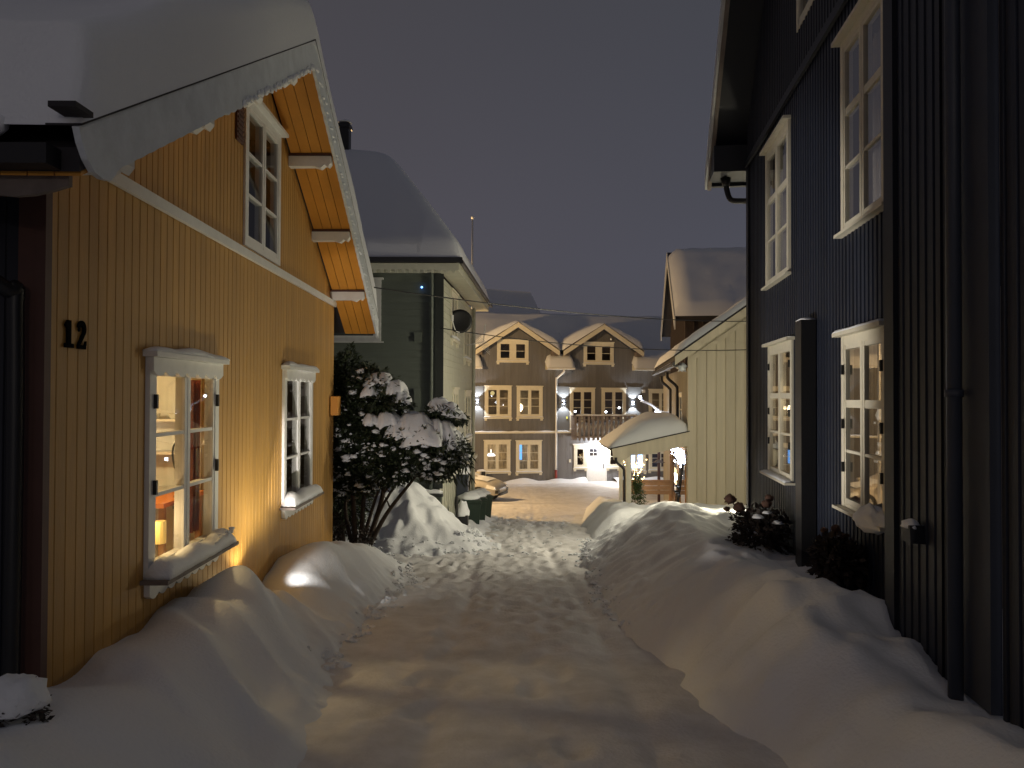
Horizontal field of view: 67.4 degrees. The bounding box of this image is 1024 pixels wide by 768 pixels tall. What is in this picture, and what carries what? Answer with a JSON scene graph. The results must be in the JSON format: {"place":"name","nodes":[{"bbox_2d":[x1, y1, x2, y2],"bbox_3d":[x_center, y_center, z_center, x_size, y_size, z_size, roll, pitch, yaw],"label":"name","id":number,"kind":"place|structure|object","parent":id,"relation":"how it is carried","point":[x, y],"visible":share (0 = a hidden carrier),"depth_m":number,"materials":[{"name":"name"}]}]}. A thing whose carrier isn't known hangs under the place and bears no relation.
{"place":"outdoors","nodes":[
{"label":"outdoors","id":0,"kind":"place"},
{"bbox_2d":[468,289,540,312],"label":"distant house","id":1,"kind":"structure","parent":0,"point":[514,298],"depth_m":59.28,"materials":[{"name":"grey paint"}]},
{"bbox_2d":[307,0,745,316],"label":"sky","id":2,"kind":"structure","parent":0,"point":[573,134],"materials":[{"name":"grey"}]},
{"bbox_2d":[297,481,788,767],"bbox_3d":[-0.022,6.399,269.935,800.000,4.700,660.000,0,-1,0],"label":"ground","id":3,"kind":"structure","parent":0,"point":[494,658],"depth_m":5.78,"materials":[{"name":"white snow"}]},
{"bbox_2d":[0,0,378,686],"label":"yellow house","id":4,"kind":"structure","parent":3,"relation":"on","point":[178,200],"depth_m":5.15,"materials":[{"name":"paint"}]},
{"bbox_2d":[155,520,165,543],"bbox_3d":[-2.701,1.134,5.880,0.099,0.170,0.099,0,-1,0],"label":"lamp","id":5,"kind":"object","parent":4,"relation":"on","point":[160,531],"visible":0.72,"depth_m":5.84,"materials":[{"name":"yellow"}]},
{"bbox_2d":[155,376,201,556],"bbox_3d":[-3.981,0.857,8.068,1.270,2.100,0.400,0,-1,0],"label":"cupboard","id":6,"kind":"object","parent":4,"relation":"in","point":[165,472],"depth_m":8.25,"materials":[{"name":"white paint"}]},
{"bbox_2d":[167,413,174,418],"bbox_3d":[-3.545,0.336,8.046,0.120,0.055,0.120,0,-1,0],"label":"bowl","id":7,"kind":"object","parent":6,"relation":"on","point":[171,415],"visible":0.63,"depth_m":8.01,"materials":[{"name":"white ceramic"}]},
{"bbox_2d":[156,490,203,555],"bbox_3d":[-3.652,1.488,7.353,1.073,0.820,1.024,0,-1,0],"label":"table","id":8,"kind":"object","parent":4,"relation":"in","point":[164,501],"visible":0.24,"depth_m":7.07,"materials":[{"name":"orange wood"}]},
{"bbox_2d":[140,346,238,598],"bbox_3d":[-2.488,0.610,5.948,0.308,1.781,1.455,0,-1,0],"label":"window","id":9,"kind":"structure","parent":4,"relation":"in","point":[160,573],"depth_m":5.89,"materials":[{"name":"white paint"}]},
{"bbox_2d":[189,380,200,532],"bbox_3d":[-2.673,0.603,6.449,0.041,1.270,0.200,0,-1,0],"label":"curtain","id":10,"kind":"object","parent":4,"relation":"hanging from","point":[195,455],"visible":0.85,"depth_m":6.45,"materials":[{"name":"brown fabric"}]},
{"bbox_2d":[243,101,288,265],"bbox_3d":[-2.554,-2.048,7.892,0.165,1.475,1.300,0,-1,-1],"label":"window","id":11,"kind":"structure","parent":4,"relation":"in","point":[267,126],"depth_m":7.85,"materials":[{"name":"white paint"}]},
{"bbox_2d":[280,361,323,518],"bbox_3d":[-2.566,0.647,9.373,0.231,1.809,1.480,0,-1,-1],"label":"window","id":12,"kind":"structure","parent":4,"relation":"in","point":[292,502],"depth_m":9.33,"materials":[{"name":"white paint"}]},
{"bbox_2d":[374,287,745,321],"bbox_3d":[1.972,-1.538,15.661,12.379,0.359,0.022,1,-1,-43],"label":"overhead cable","id":13,"kind":"object","parent":4,"relation":"attached to","point":[544,309],"visible":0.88,"depth_m":14.26,"materials":[{"name":"black metal"}]},
{"bbox_2d":[0,541,429,767],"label":"snow bank","id":14,"kind":"structure","parent":3,"relation":"on","point":[223,669],"depth_m":4.51,"materials":[{"name":"white snow"}]},
{"bbox_2d":[0,673,54,727],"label":"shrub","id":15,"kind":"object","parent":14,"relation":"on","point":[22,694],"visible":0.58,"depth_m":3.23,"materials":[{"name":"white plant"}]},
{"bbox_2d":[332,512,376,546],"bbox_3d":[-2.505,2.337,11.682,0.902,0.860,0.462,0,-1,0],"label":"bush","id":16,"kind":"object","parent":3,"relation":"on","point":[336,536],"visible":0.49,"depth_m":11.69,"materials":[{"name":"black plant"}]},
{"bbox_2d":[333,341,378,540],"bbox_3d":[-2.744,1.078,12.885,1.259,3.614,1.054,0,-1,0],"label":"dark conifer","id":17,"kind":"object","parent":3,"relation":"on","point":[341,375],"visible":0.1,"depth_m":12.73,"materials":[{"name":"green plant"}]},
{"bbox_2d":[333,363,476,544],"bbox_3d":[-1.790,1.219,11.998,2.510,3.151,1.055,0,-1,0],"label":"snowy evergreen","id":18,"kind":"object","parent":3,"relation":"on","point":[428,446],"visible":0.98,"depth_m":11.81,"materials":[{"name":"green plant"}]},
{"bbox_2d":[334,119,492,514],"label":"green house","id":19,"kind":"structure","parent":3,"relation":"on","point":[413,245],"depth_m":16.97,"materials":[{"name":"grey paint"}]},
{"bbox_2d":[334,277,383,342],"bbox_3d":[-4.360,-1.629,16.941,3.060,1.435,0.190,0,-1,0],"label":"window","id":20,"kind":"structure","parent":19,"relation":"in","point":[377,280],"depth_m":16.92,"materials":[{"name":"white paint"}]},
{"bbox_2d":[450,288,459,347],"bbox_3d":[-1.417,-1.593,18.825,0.162,1.360,1.282,0,-1,3],"label":"window","id":21,"kind":"structure","parent":19,"relation":"in","point":[454,338],"depth_m":18.77,"materials":[{"name":"beige paint"}]},
{"bbox_2d":[452,387,459,429],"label":"window","id":22,"kind":"structure","parent":19,"relation":"in","point":[455,392],"depth_m":19.05,"materials":[{"name":"beige paint"}]},
{"bbox_2d":[451,309,471,332],"bbox_3d":[-1.335,-1.512,18.432,0.430,0.586,0.647,-1,-1,45],"label":"satellite dish","id":23,"kind":"object","parent":19,"relation":"attached to","point":[461,319],"visible":0.91,"depth_m":18.53,"materials":[{"name":"black metal"}]},
{"bbox_2d":[456,464,469,495],"bbox_3d":[-1.279,2.489,19.869,0.396,0.910,0.531,0,-1,0],"label":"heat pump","id":24,"kind":"object","parent":19,"relation":"attached to","point":[461,489],"visible":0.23,"depth_m":19.66,"materials":[{"name":"grey metal"}]},
{"bbox_2d":[463,328,471,365],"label":"window","id":25,"kind":"structure","parent":19,"relation":"in","point":[466,350],"depth_m":21.53,"materials":[{"name":"beige paint"}]},
{"bbox_2d":[464,390,472,441],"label":"window","id":26,"kind":"structure","parent":19,"relation":"in","point":[468,435],"depth_m":21.85,"materials":[{"name":"beige paint"}]},
{"bbox_2d":[466,324,488,353],"bbox_3d":[-0.952,-1.259,21.538,0.661,0.846,0.515,0,-1,0],"label":"tv antenna","id":27,"kind":"object","parent":19,"relation":"attached to","point":[478,342],"visible":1,"depth_m":21.50,"materials":[{"name":"grey metal"}]},
{"bbox_2d":[440,328,745,350],"bbox_3d":[2.661,-1.020,18.412,9.005,0.369,0.022,1,-1,-20],"label":"overhead cable","id":28,"kind":"object","parent":19,"relation":"attached to","point":[586,345],"visible":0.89,"depth_m":18.05,"materials":[{"name":"black metal"}]},
{"bbox_2d":[335,481,501,555],"bbox_3d":[-2.410,2.758,15.160,4.400,1.720,4.000,0,-1,0],"label":"snow pile","id":29,"kind":"object","parent":3,"relation":"on","point":[419,513],"visible":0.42,"depth_m":14.37,"materials":[{"name":"white snow"}]},
{"bbox_2d":[456,496,457,518],"bbox_3d":[-1.281,3.189,17.854,0.055,1.150,0.055,1,-1,-22],"label":"marker post","id":30,"kind":"object","parent":3,"relation":"on","point":[457,507],"visible":0.35,"depth_m":17.83,"materials":[{"name":"black metal"}]},
{"bbox_2d":[455,500,469,524],"bbox_3d":[-1.171,3.171,18.080,0.349,0.893,0.417,0,-1,0],"label":"grit box","id":31,"kind":"object","parent":3,"relation":"on","point":[463,513],"visible":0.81,"depth_m":17.91,"materials":[{"name":"white metal"}]},
{"bbox_2d":[307,517,630,670],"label":"snow clods","id":32,"kind":"object","parent":3,"relation":"on","point":[412,581],"visible":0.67,"depth_m":9.81,"materials":[{"name":"white snow"}]},
{"bbox_2d":[458,491,481,523],"bbox_3d":[-1.115,3.382,19.674,0.640,1.245,0.806,0,-1,-7],"label":"wheelie bin","id":33,"kind":"object","parent":3,"relation":"on","point":[473,500],"visible":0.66,"depth_m":19.36,"materials":[{"name":"green plastic"}]},
{"bbox_2d":[471,216,473,308],"bbox_3d":[-1.567,-0.975,30.018,0.113,11.240,0.117,1,-1,-20],"label":"flagpole","id":34,"kind":"object","parent":3,"relation":"on","point":[472,217],"visible":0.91,"depth_m":30.06,"materials":[{"name":"white metal"}]},
{"bbox_2d":[469,489,487,519],"bbox_3d":[-1.014,3.523,21.073,0.642,1.258,0.806,0,-1,-6],"label":"wheelie bin","id":35,"kind":"object","parent":3,"relation":"on","point":[483,497],"visible":0.28,"depth_m":20.76,"materials":[{"name":"green plastic"}]},
{"bbox_2d":[464,514,499,537],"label":"snow bank","id":36,"kind":"structure","parent":3,"relation":"on","point":[482,525],"depth_m":19.43,"materials":[{"name":"white snow"}]},
{"bbox_2d":[474,488,493,517],"bbox_3d":[-0.948,3.700,22.770,0.647,1.262,0.806,0,-1,-17],"label":"wheelie bin","id":37,"kind":"object","parent":3,"relation":"on","point":[489,496],"visible":0.24,"depth_m":22.51,"materials":[{"name":"green plastic"}]},
{"bbox_2d":[475,471,507,499],"bbox_3d":[-2.293,4.089,32.136,4.136,1.610,2.040,0,-1,17],"label":"parked car","id":38,"kind":"object","parent":3,"relation":"on","point":[495,487],"visible":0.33,"depth_m":31.25,"materials":[{"name":"beige paint"}]},
{"bbox_2d":[475,311,669,481],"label":"grey house","id":39,"kind":"structure","parent":3,"relation":"on","point":[540,382],"depth_m":41.66,"materials":[{"name":"paint"}]},
{"bbox_2d":[483,440,510,475],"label":"window","id":40,"kind":"structure","parent":39,"relation":"in","point":[486,442],"depth_m":40.75,"materials":[{"name":"beige paint"}]},
{"bbox_2d":[484,385,511,420],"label":"window","id":41,"kind":"structure","parent":39,"relation":"in","point":[487,387],"depth_m":40.81,"materials":[{"name":"beige paint"}]},
{"bbox_2d":[496,339,528,364],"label":"window","id":42,"kind":"structure","parent":39,"relation":"in","point":[512,343],"depth_m":41.00,"materials":[{"name":"beige paint"}]},
{"bbox_2d":[515,440,542,474],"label":"window","id":43,"kind":"structure","parent":39,"relation":"in","point":[518,442],"depth_m":41.09,"materials":[{"name":"beige paint"}]},
{"bbox_2d":[516,386,543,420],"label":"window","id":44,"kind":"structure","parent":39,"relation":"in","point":[519,416],"depth_m":41.14,"materials":[{"name":"beige paint"}]},
{"bbox_2d":[573,445,587,470],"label":"window","id":45,"kind":"structure","parent":39,"relation":"in","point":[584,447],"depth_m":41.65,"materials":[{"name":"beige paint"}]},
{"bbox_2d":[569,387,594,430],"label":"window","id":46,"kind":"structure","parent":39,"relation":"in","point":[572,389],"depth_m":41.72,"materials":[{"name":"beige paint"}]},
{"bbox_2d":[588,446,604,480],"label":"door","id":47,"kind":"structure","parent":39,"relation":"in","point":[596,455],"depth_m":41.88,"materials":[{"name":"white paint"}]},
{"bbox_2d":[583,342,614,366],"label":"window","id":48,"kind":"structure","parent":39,"relation":"in","point":[598,353],"depth_m":41.94,"materials":[{"name":"beige paint"}]},
{"bbox_2d":[570,414,637,440],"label":"balcony","id":49,"kind":"structure","parent":39,"relation":"attached to","point":[597,429],"depth_m":40.70,"materials":[{"name":"brown wood"}]},
{"bbox_2d":[606,449,618,470],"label":"window","id":50,"kind":"structure","parent":39,"relation":"in","point":[609,466],"depth_m":41.97,"materials":[{"name":"beige paint"}]},
{"bbox_2d":[601,388,626,422],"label":"window","id":51,"kind":"structure","parent":39,"relation":"in","point":[603,390],"depth_m":42.07,"materials":[{"name":"beige paint"}]},
{"bbox_2d":[632,454,646,473],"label":"window","id":52,"kind":"structure","parent":39,"relation":"in","point":[643,468],"depth_m":42.31,"materials":[{"name":"beige paint"}]},
{"bbox_2d":[648,389,662,411],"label":"window","id":53,"kind":"structure","parent":39,"relation":"in","point":[660,391],"depth_m":42.55,"materials":[{"name":"beige paint"}]},
{"bbox_2d":[648,451,662,472],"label":"window","id":54,"kind":"structure","parent":39,"relation":"in","point":[651,468],"depth_m":42.45,"materials":[{"name":"beige paint"}]},
{"bbox_2d":[505,477,662,483],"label":"snow bank","id":55,"kind":"structure","parent":3,"relation":"on","point":[532,481],"depth_m":40.79,"materials":[{"name":"white snow"}]},
{"bbox_2d":[477,469,485,475],"bbox_3d":[-1.605,4.764,39.954,0.440,0.661,0.348,0,-1,-11],"label":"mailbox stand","id":56,"kind":"object","parent":55,"relation":"on","point":[483,471],"visible":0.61,"depth_m":39.83,"materials":[{"name":"white metal"}]},
{"bbox_2d":[624,455,646,479],"bbox_3d":[6.090,4.437,38.544,1.392,1.942,0.710,0,-1,0],"label":"lit bush","id":57,"kind":"object","parent":3,"relation":"on","point":[634,467],"visible":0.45,"depth_m":38.55,"materials":[{"name":"white plant"}]},
{"bbox_2d":[598,412,689,502],"bbox_3d":[3.571,2.451,21.283,2.080,3.361,2.866,0,-1,0],"label":"entrance canopy","id":58,"kind":"object","parent":3,"relation":"on","point":[644,433],"visible":0.98,"depth_m":19.99,"materials":[{"name":"grey"}]},
{"bbox_2d":[631,480,672,500],"bbox_3d":[4.287,3.624,24.554,1.700,1.120,0.210,0,-1,0],"label":"plank fence","id":59,"kind":"object","parent":3,"relation":"on","point":[658,486],"visible":0.54,"depth_m":24.51,"materials":[{"name":"brown wood"}]},
{"bbox_2d":[653,452,664,501],"bbox_3d":[4.849,3.248,25.354,0.400,2.100,0.200,0,-1,0],"label":"sign post","id":60,"kind":"object","parent":3,"relation":"on","point":[658,461],"visible":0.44,"depth_m":25.32,"materials":[{"name":"brown paint"}]},
{"bbox_2d":[581,496,745,538],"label":"snow bank","id":61,"kind":"structure","parent":3,"relation":"on","point":[602,514],"depth_m":18.11,"materials":[{"name":"white snow"}]},
{"bbox_2d":[631,475,647,504],"bbox_3d":[3.405,3.051,20.834,0.568,1.248,0.573,1,-1,-39],"label":"potted conifer","id":62,"kind":"object","parent":61,"relation":"on","point":[637,487],"visible":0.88,"depth_m":20.80,"materials":[{"name":"green plant"}]},
{"bbox_2d":[674,464,680,501],"bbox_3d":[4.660,2.956,21.681,0.213,1.374,0.100,0,-1,0],"label":"ski pole","id":63,"kind":"object","parent":61,"relation":"on","point":[676,490],"visible":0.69,"depth_m":21.66,"materials":[{"name":"black metal"}]},
{"bbox_2d":[676,468,681,499],"bbox_3d":[4.563,2.920,20.932,0.213,1.424,0.100,0,-1,0],"label":"ski pole","id":64,"kind":"object","parent":61,"relation":"on","point":[677,487],"visible":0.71,"depth_m":20.91,"materials":[{"name":"black metal"}]},
{"bbox_2d":[677,465,683,501],"bbox_3d":[4.538,2.902,20.732,0.213,1.454,0.100,0,-1,0],"label":"ski pole","id":65,"kind":"object","parent":61,"relation":"on","point":[679,495],"visible":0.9,"depth_m":20.72,"materials":[{"name":"black metal"}]},
{"bbox_2d":[651,297,745,504],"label":"green shed","id":66,"kind":"structure","parent":3,"relation":"on","point":[704,396],"depth_m":19.98,"materials":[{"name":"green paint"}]},
{"bbox_2d":[638,396,668,412],"bbox_3d":[4.909,0.789,26.470,1.093,0.760,0.166,0,-1,0],"label":"light garland","id":67,"kind":"object","parent":66,"relation":"attached to","point":[651,405],"visible":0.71,"depth_m":26.46,"materials":[{"name":"white"}]},
{"bbox_2d":[671,448,683,466],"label":"icicle lights","id":68,"kind":"object","parent":66,"relation":"hanging from","point":[677,452],"visible":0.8,"depth_m":22.13,"materials":[{"name":"white"}]},
{"bbox_2d":[679,393,681,420],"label":"window","id":69,"kind":"structure","parent":66,"relation":"in","point":[680,394],"depth_m":22.22,"materials":[{"name":"beige paint"}]},
{"bbox_2d":[661,247,745,373],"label":"brown house","id":70,"kind":"structure","parent":3,"relation":"on","point":[708,284],"depth_m":33.47,"materials":[{"name":"paint"}]},
{"bbox_2d":[578,501,1023,767],"bbox_3d":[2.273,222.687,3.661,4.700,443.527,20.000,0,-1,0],"label":"snow bank","id":71,"kind":"structure","parent":3,"relation":"on","point":[788,660],"depth_m":4.93,"materials":[{"name":"white snow"}]},
{"bbox_2d":[723,494,793,554],"bbox_3d":[3.002,1.825,9.318,0.846,0.977,0.793,0,-1,0],"label":"hydrangea bush","id":72,"kind":"object","parent":71,"relation":"on","point":[759,524],"visible":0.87,"depth_m":9.23,"materials":[{"name":"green plant"}]},
{"bbox_2d":[803,524,870,590],"bbox_3d":[2.847,1.575,6.665,0.543,0.696,0.693,0,-1,0],"label":"withered bush","id":73,"kind":"object","parent":71,"relation":"on","point":[833,559],"visible":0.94,"depth_m":6.56,"materials":[{"name":"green plant"}]},
{"bbox_2d":[705,0,1023,728],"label":"dark blue house","id":74,"kind":"structure","parent":3,"relation":"on","point":[868,155],"depth_m":5.05,"materials":[{"name":"paint"}]},
{"bbox_2d":[759,115,790,290],"bbox_3d":[3.478,-2.299,10.093,0.160,1.945,1.522,0,-1,7],"label":"window","id":75,"kind":"structure","parent":74,"relation":"in","point":[776,151],"depth_m":10.03,"materials":[{"name":"beige paint"}]},
{"bbox_2d":[759,336,794,485],"bbox_3d":[3.434,0.327,9.901,0.191,1.788,1.533,0,-1,7],"label":"window","id":76,"kind":"structure","parent":74,"relation":"in","point":[780,410],"depth_m":9.84,"materials":[{"name":"beige paint"}]},
{"bbox_2d":[796,0,813,32],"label":"window","id":77,"kind":"structure","parent":74,"relation":"in","point":[802,6],"depth_m":8.83,"materials":[{"name":"beige paint"}]},
{"bbox_2d":[831,0,882,238],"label":"window","id":78,"kind":"structure","parent":74,"relation":"in","point":[859,40],"depth_m":6.66,"materials":[{"name":"beige paint"}]},
{"bbox_2d":[832,318,884,534],"bbox_3d":[2.989,0.352,6.628,0.241,1.742,1.322,0,-1,7],"label":"window","id":79,"kind":"structure","parent":74,"relation":"in","point":[862,345],"depth_m":6.58,"materials":[{"name":"beige paint"}]}
]}

